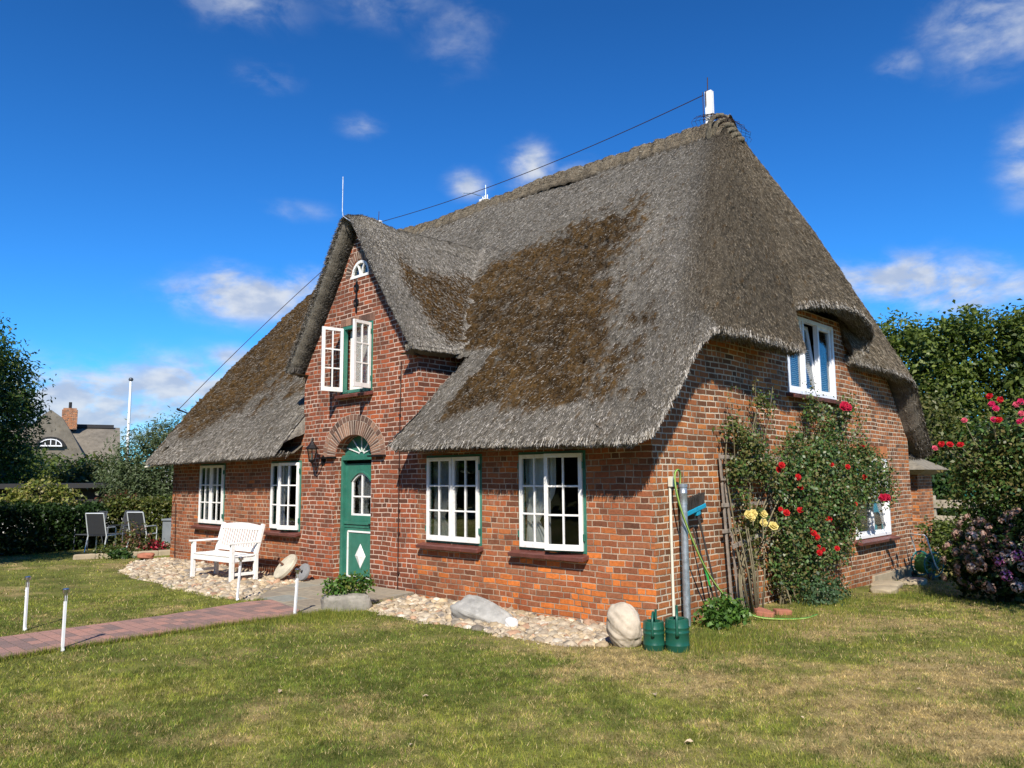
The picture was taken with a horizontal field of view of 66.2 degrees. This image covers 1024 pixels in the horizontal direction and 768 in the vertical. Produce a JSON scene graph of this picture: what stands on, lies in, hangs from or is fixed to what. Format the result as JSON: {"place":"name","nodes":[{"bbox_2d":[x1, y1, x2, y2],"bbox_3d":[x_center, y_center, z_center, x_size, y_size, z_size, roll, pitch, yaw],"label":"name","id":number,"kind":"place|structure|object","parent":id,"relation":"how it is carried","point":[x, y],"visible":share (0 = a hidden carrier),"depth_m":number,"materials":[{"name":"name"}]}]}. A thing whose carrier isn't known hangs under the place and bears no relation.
{"place":"outdoors","nodes":[
{"label":"outdoors","id":0,"kind":"place"},
{"bbox_2d":[7,402,168,480],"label":"distant house","id":1,"kind":"structure","parent":0,"point":[72,435],"depth_m":53.40,"materials":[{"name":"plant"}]},
{"bbox_2d":[35,437,65,446],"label":"eyelid window","id":2,"kind":"structure","parent":1,"relation":"in","point":[54,441],"depth_m":50.36,"materials":[{"name":"white plastic"}]},
{"bbox_2d":[0,600,298,658],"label":"brick path","id":3,"kind":"structure","parent":0,"point":[28,642],"depth_m":9.22,"materials":[{"name":"red brick"}]},
{"bbox_2d":[0,529,1023,767],"bbox_3d":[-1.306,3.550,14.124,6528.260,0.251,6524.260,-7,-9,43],"label":"lawn","id":4,"kind":"structure","parent":0,"point":[102,582],"depth_m":6.46,"materials":[{"name":"green plant"}]},
{"bbox_2d":[0,463,43,483],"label":"garden tree","id":5,"kind":"object","parent":4,"relation":"on","point":[30,474],"visible":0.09,"depth_m":32.89,"materials":[{"name":"green plant"}]},
{"bbox_2d":[23,576,30,630],"bbox_3d":[-5.712,2.592,9.242,0.072,0.654,0.070,-4,-8,26],"label":"path light","id":6,"kind":"object","parent":4,"relation":"on","point":[27,578],"visible":0.98,"depth_m":9.24,"materials":[{"name":"white metal"}]},
{"bbox_2d":[0,312,56,483],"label":"ash tree","id":7,"kind":"object","parent":4,"relation":"on","point":[17,403],"visible":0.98,"depth_m":29.94,"materials":[{"name":"green plant"}]},
{"bbox_2d":[6,437,79,482],"bbox_3d":[-23.976,4.343,36.836,7.165,4.099,4.875,-1,-7,5],"label":"garden tree","id":8,"kind":"object","parent":4,"relation":"on","point":[53,463],"visible":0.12,"depth_m":37.20,"materials":[{"name":"green plant"}]},
{"bbox_2d":[0,475,86,549],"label":"golden shrub","id":9,"kind":"object","parent":4,"relation":"on","point":[50,490],"visible":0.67,"depth_m":19.92,"materials":[{"name":"green plant"}]},
{"bbox_2d":[32,447,74,479],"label":"garden tree","id":10,"kind":"object","parent":4,"relation":"on","point":[51,455],"visible":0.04,"depth_m":40.87,"materials":[{"name":"green plant"}]},
{"bbox_2d":[0,499,119,555],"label":"clipped hedge","id":11,"kind":"object","parent":4,"relation":"on","point":[27,528],"visible":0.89,"depth_m":19.29,"materials":[{"name":"green plant"}]},
{"bbox_2d":[61,588,69,651],"bbox_3d":[-4.610,2.441,8.094,0.072,0.664,0.070,-6,-9,37],"label":"path light","id":12,"kind":"object","parent":4,"relation":"on","point":[65,591],"visible":0.98,"depth_m":8.09,"materials":[{"name":"white plastic"}]},
{"bbox_2d":[40,448,114,477],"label":"garden tree","id":13,"kind":"object","parent":4,"relation":"on","point":[82,459],"visible":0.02,"depth_m":41.39,"materials":[{"name":"green plant"}]},
{"bbox_2d":[0,483,172,524],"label":"garden shed","id":14,"kind":"structure","parent":4,"relation":"on","point":[89,493],"depth_m":27.26,"materials":[{"name":"wood"}]},
{"bbox_2d":[73,511,107,550],"bbox_3d":[-10.698,3.723,19.973,0.516,0.958,0.570,-3,-7,23],"label":"garden chair","id":15,"kind":"object","parent":4,"relation":"on","point":[105,513],"visible":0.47,"depth_m":19.98,"materials":[{"name":"metal"}]},
{"bbox_2d":[41,448,156,482],"bbox_3d":[-18.791,4.574,35.974,5.095,3.282,3.717,2,-7,-21],"label":"garden tree","id":16,"kind":"object","parent":4,"relation":"on","point":[83,473],"visible":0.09,"depth_m":35.40,"materials":[{"name":"green plant"}]},
{"bbox_2d":[84,513,116,551],"bbox_3d":[-10.182,3.657,19.426,0.516,0.958,0.570,-1,-7,3],"label":"garden chair","id":17,"kind":"object","parent":4,"relation":"on","point":[95,524],"visible":0.9,"depth_m":19.26,"materials":[{"name":"fabric"}]},
{"bbox_2d":[89,540,122,557],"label":"bed plant","id":18,"kind":"object","parent":4,"relation":"on","point":[102,548],"visible":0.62,"depth_m":17.71,"materials":[{"name":"green plant"}]},
{"bbox_2d":[105,546,136,559],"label":"bed plant","id":19,"kind":"object","parent":4,"relation":"on","point":[118,554],"visible":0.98,"depth_m":17.49,"materials":[{"name":"green plant"}]},
{"bbox_2d":[73,549,169,559],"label":"flower bed kerb","id":20,"kind":"structure","parent":4,"relation":"on","point":[95,556],"depth_m":17.59,"materials":[{"name":"stone"}]},
{"bbox_2d":[95,489,149,527],"bbox_3d":[-10.528,3.593,21.169,1.280,1.532,1.479,-7,-9,43],"label":"red shrub","id":21,"kind":"object","parent":4,"relation":"on","point":[101,497],"visible":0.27,"depth_m":21.02,"materials":[{"name":"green plant"}]},
{"bbox_2d":[106,510,139,544],"bbox_3d":[-9.964,3.742,20.169,0.516,0.958,0.570,-3,-7,18],"label":"garden chair","id":22,"kind":"object","parent":4,"relation":"on","point":[124,525],"visible":0.51,"depth_m":20.34,"materials":[{"name":"metal"}]},
{"bbox_2d":[126,378,132,452],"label":"flagpole","id":23,"kind":"object","parent":4,"relation":"on","point":[129,402],"visible":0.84,"depth_m":40.54,"materials":[{"name":"white plastic"}]},
{"bbox_2d":[113,514,160,551],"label":"bed plant","id":24,"kind":"object","parent":4,"relation":"on","point":[136,544],"visible":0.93,"depth_m":18.25,"materials":[{"name":"green plant"}]},
{"bbox_2d":[103,491,171,546],"bbox_3d":[-9.575,3.658,21.502,3.129,1.499,1.351,3,-8,-27],"label":"loose hedge","id":25,"kind":"object","parent":4,"relation":"on","point":[160,506],"visible":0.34,"depth_m":20.98,"materials":[{"name":"green plant"}]},
{"bbox_2d":[85,406,192,516],"bbox_3d":[-10.368,2.593,24.649,5.236,4.318,2.887,3,-8,-25],"label":"willow","id":26,"kind":"object","parent":4,"relation":"on","point":[142,482],"visible":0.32,"depth_m":23.68,"materials":[{"name":"green plant"}]},
{"bbox_2d":[126,512,156,546],"bbox_3d":[-9.365,3.699,19.856,0.516,0.958,0.570,-2,-7,11],"label":"garden chair","id":27,"kind":"object","parent":4,"relation":"on","point":[139,517],"visible":0.56,"depth_m":19.68,"materials":[{"name":"fabric"}]},
{"bbox_2d":[138,538,169,550],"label":"bed plant","id":28,"kind":"object","parent":4,"relation":"on","point":[154,546],"visible":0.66,"depth_m":18.50,"materials":[{"name":"red plant"}]},
{"bbox_2d":[159,540,170,549],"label":"bed plant","id":29,"kind":"object","parent":4,"relation":"on","point":[167,542],"visible":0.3,"depth_m":18.60,"materials":[{"name":"green plant"}]},
{"bbox_2d":[161,518,170,542],"bbox_3d":[-8.602,3.813,20.097,0.540,0.745,0.500,-1,-7,2],"label":"storage bin","id":30,"kind":"object","parent":4,"relation":"on","point":[166,531],"visible":0.38,"depth_m":19.89,"materials":[{"name":"grey plastic"}]},
{"bbox_2d":[236,557,243,599],"bbox_3d":[-3.954,2.837,11.406,0.102,0.653,0.070,-4,-8,26],"label":"path light","id":31,"kind":"object","parent":4,"relation":"on","point":[239,577],"visible":0.98,"depth_m":11.40,"materials":[{"name":"white metal"}]},
{"bbox_2d":[293,568,300,613],"bbox_3d":[-2.750,2.676,10.044,0.094,0.634,0.070,-5,-8,32],"label":"path light","id":32,"kind":"object","parent":4,"relation":"on","point":[297,570],"visible":0.97,"depth_m":10.04,"materials":[{"name":"white plastic"}]},
{"bbox_2d":[259,578,413,613],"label":"flagstones","id":33,"kind":"object","parent":4,"relation":"on","point":[308,598],"visible":0.52,"depth_m":11.70,"materials":[{"name":"grey stone"}]},
{"bbox_2d":[320,592,371,611],"bbox_3d":[-2.225,2.962,10.562,0.674,0.309,0.398,2,-7,-18],"label":"stone trough","id":34,"kind":"object","parent":4,"relation":"on","point":[354,601],"visible":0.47,"depth_m":10.40,"materials":[{"name":"stone"}]},
{"bbox_2d":[317,569,376,596],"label":"trough plant","id":35,"kind":"object","parent":34,"relation":"in","point":[340,584],"visible":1,"depth_m":10.57,"materials":[{"name":"green plant"}]},
{"bbox_2d":[0,584,969,670],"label":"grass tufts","id":36,"kind":"object","parent":4,"relation":"on","point":[326,612],"visible":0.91,"depth_m":9.24,"materials":[{"name":"green plant"}]},
{"bbox_2d":[145,77,932,628],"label":"thatched cottage","id":37,"kind":"structure","parent":4,"relation":"on","point":[515,399],"depth_m":12.37,"materials":[{"name":"brick"}]},
{"bbox_2d":[191,463,225,530],"bbox_3d":[-6.409,2.381,16.667,1.262,1.373,0.201,-7,-9,43],"label":"window","id":38,"kind":"structure","parent":37,"relation":"in","point":[212,476],"depth_m":16.61,"materials":[{"name":"white wood"}]},
{"bbox_2d":[263,460,301,536],"bbox_3d":[-4.256,2.126,14.653,1.182,1.374,0.327,-7,-9,43],"label":"window","id":39,"kind":"structure","parent":37,"relation":"in","point":[280,471],"depth_m":14.55,"materials":[{"name":"white wood"}]},
{"bbox_2d":[305,437,324,467],"bbox_3d":[-3.459,1.205,13.824,0.345,0.532,0.199,2,-7,-16],"label":"wall lantern","id":40,"kind":"object","parent":37,"relation":"attached to","point":[311,445],"depth_m":13.79,"materials":[{"name":"black metal"}]},
{"bbox_2d":[321,319,372,398],"bbox_3d":[-2.780,-0.414,13.310,1.016,1.269,0.484,-7,-9,43],"label":"window","id":41,"kind":"structure","parent":37,"relation":"in","point":[362,346],"depth_m":13.12,"materials":[{"name":"white wood"}]},
{"bbox_2d":[339,436,370,583],"bbox_3d":[-2.610,2.121,13.246,1.040,2.540,0.416,-7,-9,43],"label":"door","id":42,"kind":"structure","parent":37,"relation":"in","point":[355,505],"depth_m":13.42,"materials":[{"name":"green paint"}]},
{"bbox_2d":[350,260,368,279],"bbox_3d":[-2.612,-1.992,13.603,0.540,0.307,0.070,-7,-9,43],"label":"lunette window","id":43,"kind":"structure","parent":37,"relation":"in","point":[360,269],"depth_m":13.62,"materials":[{"name":"white paint"}]},
{"bbox_2d":[416,454,482,552],"bbox_3d":[-0.903,1.723,11.470,1.322,1.373,0.201,-7,-9,43],"label":"window","id":44,"kind":"structure","parent":37,"relation":"in","point":[453,482],"depth_m":11.41,"materials":[{"name":"white wood"}]},
{"bbox_2d":[507,450,588,561],"bbox_3d":[0.473,1.561,10.192,1.272,1.374,0.322,-7,-9,43],"label":"window","id":45,"kind":"structure","parent":37,"relation":"in","point":[540,467],"depth_m":10.24,"materials":[{"name":"white wood"}]},
{"bbox_2d":[668,477,674,615],"bbox_3d":[1.890,1.943,9.232,0.064,1.700,0.065,-7,-9,43],"label":"cable conduit","id":46,"kind":"object","parent":37,"relation":"attached to","point":[670,482],"visible":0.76,"depth_m":9.24,"materials":[{"name":"white plastic"}]},
{"bbox_2d":[712,376,900,610],"bbox_3d":[4.938,1.555,12.043,0.763,3.373,6.131,-7,-9,43],"label":"climbing rose","id":47,"kind":"object","parent":37,"relation":"attached to","point":[816,457],"visible":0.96,"depth_m":11.33,"materials":[{"name":"green plant"}]},
{"bbox_2d":[786,316,841,403],"bbox_3d":[4.837,-0.373,12.768,0.349,1.343,2.033,-7,-9,43],"label":"window","id":48,"kind":"structure","parent":37,"relation":"in","point":[800,369],"depth_m":12.96,"materials":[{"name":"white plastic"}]},
{"bbox_2d":[853,459,900,545],"bbox_3d":[6.464,2.094,14.177,0.345,1.493,1.923,-7,-9,43],"label":"window","id":49,"kind":"structure","parent":37,"relation":"in","point":[878,523],"depth_m":14.13,"materials":[{"name":"white plastic"}]},
{"bbox_2d":[606,602,641,647],"bbox_3d":[1.159,2.518,8.140,0.372,0.509,0.318,-17,-14,1],"label":"boulder","id":50,"kind":"object","parent":4,"relation":"on","point":[623,625],"visible":0.91,"depth_m":8.04,"materials":[{"name":"stone"}]},
{"bbox_2d":[643,609,664,651],"bbox_3d":[1.430,2.503,8.036,0.219,0.383,0.387,0,-7,-6],"label":"watering can","id":51,"kind":"object","parent":4,"relation":"on","point":[653,632],"visible":1,"depth_m":7.88,"materials":[{"name":"green plastic"}]},
{"bbox_2d":[665,605,689,652],"bbox_3d":[1.648,2.470,7.978,0.246,0.429,0.434,1,-7,-10],"label":"watering can","id":52,"kind":"object","parent":4,"relation":"on","point":[677,632],"visible":0.98,"depth_m":7.80,"materials":[{"name":"green plastic"}]},
{"bbox_2d":[678,484,690,626],"bbox_3d":[2.038,2.002,9.250,0.108,1.645,0.106,-7,-9,43],"label":"metal pipe","id":53,"kind":"object","parent":4,"relation":"on","point":[685,557],"visible":0.97,"depth_m":9.22,"materials":[{"name":"metal"}]},
{"bbox_2d":[687,492,718,601],"bbox_3d":[2.260,2.081,9.492,0.662,1.529,0.158,5,-9,-38],"label":"broom","id":54,"kind":"object","parent":4,"relation":"on","point":[696,504],"visible":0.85,"depth_m":9.54,"materials":[{"name":"blue plastic"}]},
{"bbox_2d":[692,529,713,598],"bbox_3d":[2.323,2.220,9.473,0.294,0.945,0.032,1,-7,-15],"label":"garden tool","id":55,"kind":"object","parent":4,"relation":"on","point":[709,583],"visible":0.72,"depth_m":9.47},
{"bbox_2d":[692,588,753,629],"bbox_3d":[2.463,2.638,9.218,0.557,0.436,0.996,-7,-9,43],"label":"ivy bush","id":56,"kind":"object","parent":4,"relation":"on","point":[724,612],"visible":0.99,"depth_m":9.11,"materials":[{"name":"green plant"}]},
{"bbox_2d":[674,469,817,619],"bbox_3d":[2.860,1.947,9.532,2.096,1.833,0.254,2,-7,-19],"label":"garden hose","id":57,"kind":"object","parent":4,"relation":"on","point":[691,537],"visible":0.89,"depth_m":9.27,"materials":[{"name":"green rubber"}]},
{"bbox_2d":[728,504,778,613],"bbox_3d":[3.107,2.246,10.092,0.429,1.390,0.833,-7,-9,43],"label":"yellow rose","id":58,"kind":"object","parent":4,"relation":"on","point":[751,514],"visible":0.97,"depth_m":10.03,"materials":[{"name":"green plant"}]},
{"bbox_2d":[754,607,770,612],"bbox_3d":[3.169,2.882,9.954,0.110,0.070,0.210,-1,-2,-23],"label":"loose brick","id":59,"kind":"object","parent":4,"relation":"on","point":[759,608],"visible":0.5,"depth_m":9.97,"materials":[{"name":"red brick"}]},
{"bbox_2d":[718,451,811,603],"bbox_3d":[3.694,1.934,10.951,0.246,2.003,2.739,-7,-9,43],"label":"trellis","id":60,"kind":"object","parent":4,"relation":"on","point":[725,530],"visible":0.49,"depth_m":10.14,"materials":[{"name":"brown wood"}]},
{"bbox_2d":[756,609,774,617],"bbox_3d":[3.148,2.857,9.757,0.210,0.070,0.110,1,-2,27],"label":"loose brick","id":61,"kind":"object","parent":4,"relation":"on","point":[766,613],"visible":0.72,"depth_m":9.72,"materials":[{"name":"red brick"}]},
{"bbox_2d":[773,608,791,614],"bbox_3d":[3.414,2.879,9.919,0.210,0.070,0.110,5,-5,-7],"label":"loose brick","id":62,"kind":"object","parent":4,"relation":"on","point":[783,611],"visible":0.76,"depth_m":9.87,"materials":[{"name":"red brick"}]},
{"bbox_2d":[796,572,856,606],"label":"rose base plant","id":63,"kind":"object","parent":4,"relation":"on","point":[828,594],"visible":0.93,"depth_m":10.89,"materials":[{"name":"green plant"}]},
{"bbox_2d":[869,585,898,593],"bbox_3d":[6.013,3.330,12.690,0.393,0.128,0.623,-5,-8,34],"label":"edging stone","id":64,"kind":"object","parent":4,"relation":"on","point":[881,588],"visible":0.69,"depth_m":12.51,"materials":[{"name":"grey stone"}]},
{"bbox_2d":[870,580,902,587],"bbox_3d":[6.414,3.454,13.477,0.460,0.123,0.706,-6,-9,38],"label":"edging stone","id":65,"kind":"object","parent":4,"relation":"on","point":[898,584],"visible":0.63,"depth_m":13.37,"materials":[{"name":"grey stone"}]},
{"bbox_2d":[875,307,932,390],"bbox_3d":[14.752,1.224,31.601,4.772,8.911,4.687,-7,-9,43],"label":"tall tree","id":66,"kind":"object","parent":4,"relation":"on","point":[892,338],"visible":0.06,"depth_m":30.90,"materials":[{"name":"green plant"}]},
{"bbox_2d":[898,577,926,585],"bbox_3d":[7.198,3.555,14.112,0.425,0.126,0.702,-5,-8,36],"label":"edging stone","id":67,"kind":"object","parent":4,"relation":"on","point":[919,581],"visible":0.77,"depth_m":13.93,"materials":[{"name":"grey stone"}]},
{"bbox_2d":[910,533,943,579],"bbox_3d":[7.835,3.254,14.852,0.473,0.840,0.440,2,-7,-16],"label":"hose reel","id":68,"kind":"object","parent":4,"relation":"on","point":[924,563],"visible":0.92,"depth_m":14.76,"materials":[{"name":"teal plastic"}]},
{"bbox_2d":[909,459,948,555],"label":"wing","id":69,"kind":"structure","parent":4,"relation":"on","point":[922,471],"depth_m":18.49,"materials":[{"name":"red brick"}]},
{"bbox_2d":[914,511,961,568],"bbox_3d":[9.261,3.267,16.346,1.741,1.235,1.320,-7,-9,43],"label":"shrub","id":70,"kind":"object","parent":4,"relation":"on","point":[938,533],"visible":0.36,"depth_m":16.53,"materials":[{"name":"green plant"}]},
{"bbox_2d":[914,379,981,469],"bbox_3d":[13.570,2.421,25.970,4.299,5.181,3.663,-7,-9,43],"label":"tree","id":71,"kind":"object","parent":4,"relation":"on","point":[935,409],"visible":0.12,"depth_m":25.38,"materials":[{"name":"green plant"}]},
{"bbox_2d":[924,450,987,531],"bbox_3d":[12.772,3.399,23.963,2.946,2.812,2.987,-1,-7,4],"label":"shrub","id":72,"kind":"object","parent":4,"relation":"on","point":[939,485],"visible":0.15,"depth_m":23.32,"materials":[{"name":"green plant"}]},
{"bbox_2d":[899,299,1017,458],"bbox_3d":[16.691,1.046,29.508,4.768,8.706,4.564,-7,-9,43],"label":"tall tree","id":73,"kind":"object","parent":4,"relation":"on","point":[947,349],"visible":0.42,"depth_m":28.87,"materials":[{"name":"green plant"}]},
{"bbox_2d":[933,496,1005,552],"bbox_3d":[11.435,3.340,18.298,3.010,1.440,0.122,-7,-9,43],"label":"board fence","id":74,"kind":"object","parent":4,"relation":"on","point":[936,507],"visible":0.02,"depth_m":19.15,"materials":[{"name":"wood"}]},
{"bbox_2d":[928,411,1021,516],"bbox_3d":[15.152,2.849,24.555,4.283,3.991,3.648,-7,-9,43],"label":"rose bush","id":75,"kind":"object","parent":4,"relation":"on","point":[974,431],"visible":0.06,"depth_m":24.76,"materials":[{"name":"green plant"}]},
{"bbox_2d":[928,499,1023,603],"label":"hydrangea","id":76,"kind":"object","parent":4,"relation":"on","point":[976,556],"visible":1,"depth_m":11.60,"materials":[{"name":"purple plant"}]},
{"bbox_2d":[932,393,1023,544],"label":"tall rose bush","id":77,"kind":"object","parent":4,"relation":"on","point":[1003,485],"visible":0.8,"depth_m":12.14,"materials":[{"name":"green plant"}]},
{"bbox_2d":[970,298,1023,439],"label":"tall tree","id":78,"kind":"object","parent":4,"relation":"on","point":[1008,341],"visible":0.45,"depth_m":28.53,"materials":[{"name":"green plant"}]},
{"bbox_2d":[989,377,1023,404],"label":"garden tree","id":79,"kind":"object","parent":4,"relation":"on","point":[1005,379],"visible":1,"depth_m":9.60,"materials":[{"name":"green plant"}]},
{"bbox_2d":[995,394,1023,475],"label":"rose bush","id":80,"kind":"object","parent":4,"relation":"on","point":[1020,406],"visible":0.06,"depth_m":23.58,"materials":[{"name":"green plant"}]},
{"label":"gravel bed","id":81,"kind":"structure","parent":4,"relation":"on","visible":0},
{"bbox_2d":[119,557,314,600],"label":"cobbles","id":82,"kind":"object","parent":81,"relation":"on","point":[169,571],"visible":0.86,"depth_m":13.85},
{"bbox_2d":[137,552,154,558],"bbox_3d":[-8.105,3.803,17.415,0.354,0.138,0.211,0,-7,-6],"label":"red stone","id":83,"kind":"object","parent":82,"relation":"on","point":[144,555],"visible":1,"depth_m":17.33,"materials":[{"name":"stone"}]},
{"bbox_2d":[189,522,265,581],"bbox_3d":[-5.100,2.972,14.027,1.355,0.960,0.696,-6,-9,39],"label":"garden bench","id":84,"kind":"object","parent":82,"relation":"on","point":[217,556],"visible":1,"depth_m":14.06,"materials":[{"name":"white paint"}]},
{"bbox_2d":[274,554,296,578],"bbox_3d":[-3.972,3.208,13.784,0.511,0.420,0.375,-7,-9,43],"label":"millstone","id":85,"kind":"object","parent":82,"relation":"on","point":[285,566],"visible":0.99,"depth_m":13.68,"materials":[{"name":"beige stone"}]},
{"bbox_2d":[299,563,309,580],"bbox_3d":[-3.575,3.229,13.486,0.300,0.294,0.145,-7,-9,43],"label":"millstone","id":86,"kind":"object","parent":82,"relation":"on","point":[304,572],"visible":0.89,"depth_m":13.42,"materials":[{"name":"grey stone"}]},
{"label":"gravel bed","id":87,"kind":"structure","parent":4,"relation":"on","visible":0},
{"bbox_2d":[450,594,513,623],"bbox_3d":[-0.340,2.865,9.682,0.889,0.313,0.366,7,27,36],"label":"long stone","id":88,"kind":"object","parent":87,"relation":"on","point":[473,607],"visible":0.59,"depth_m":9.62,"materials":[{"name":"grey stone"}]},
{"bbox_2d":[368,593,642,646],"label":"cobbles","id":89,"kind":"object","parent":87,"relation":"on","point":[554,630],"visible":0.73,"depth_m":9.39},
{"bbox_2d":[505,617,517,626],"bbox_3d":[-0.011,2.816,9.261,0.161,0.128,0.128,-7,-9,43],"label":"white stone","id":90,"kind":"object","parent":89,"relation":"on","point":[511,621],"visible":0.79,"depth_m":9.21,"materials":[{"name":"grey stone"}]},
{"bbox_2d":[0,0,1023,463],"label":"sky","id":91,"kind":"structure","parent":0,"point":[172,172],"materials":[{"name":"blue"}]}
]}

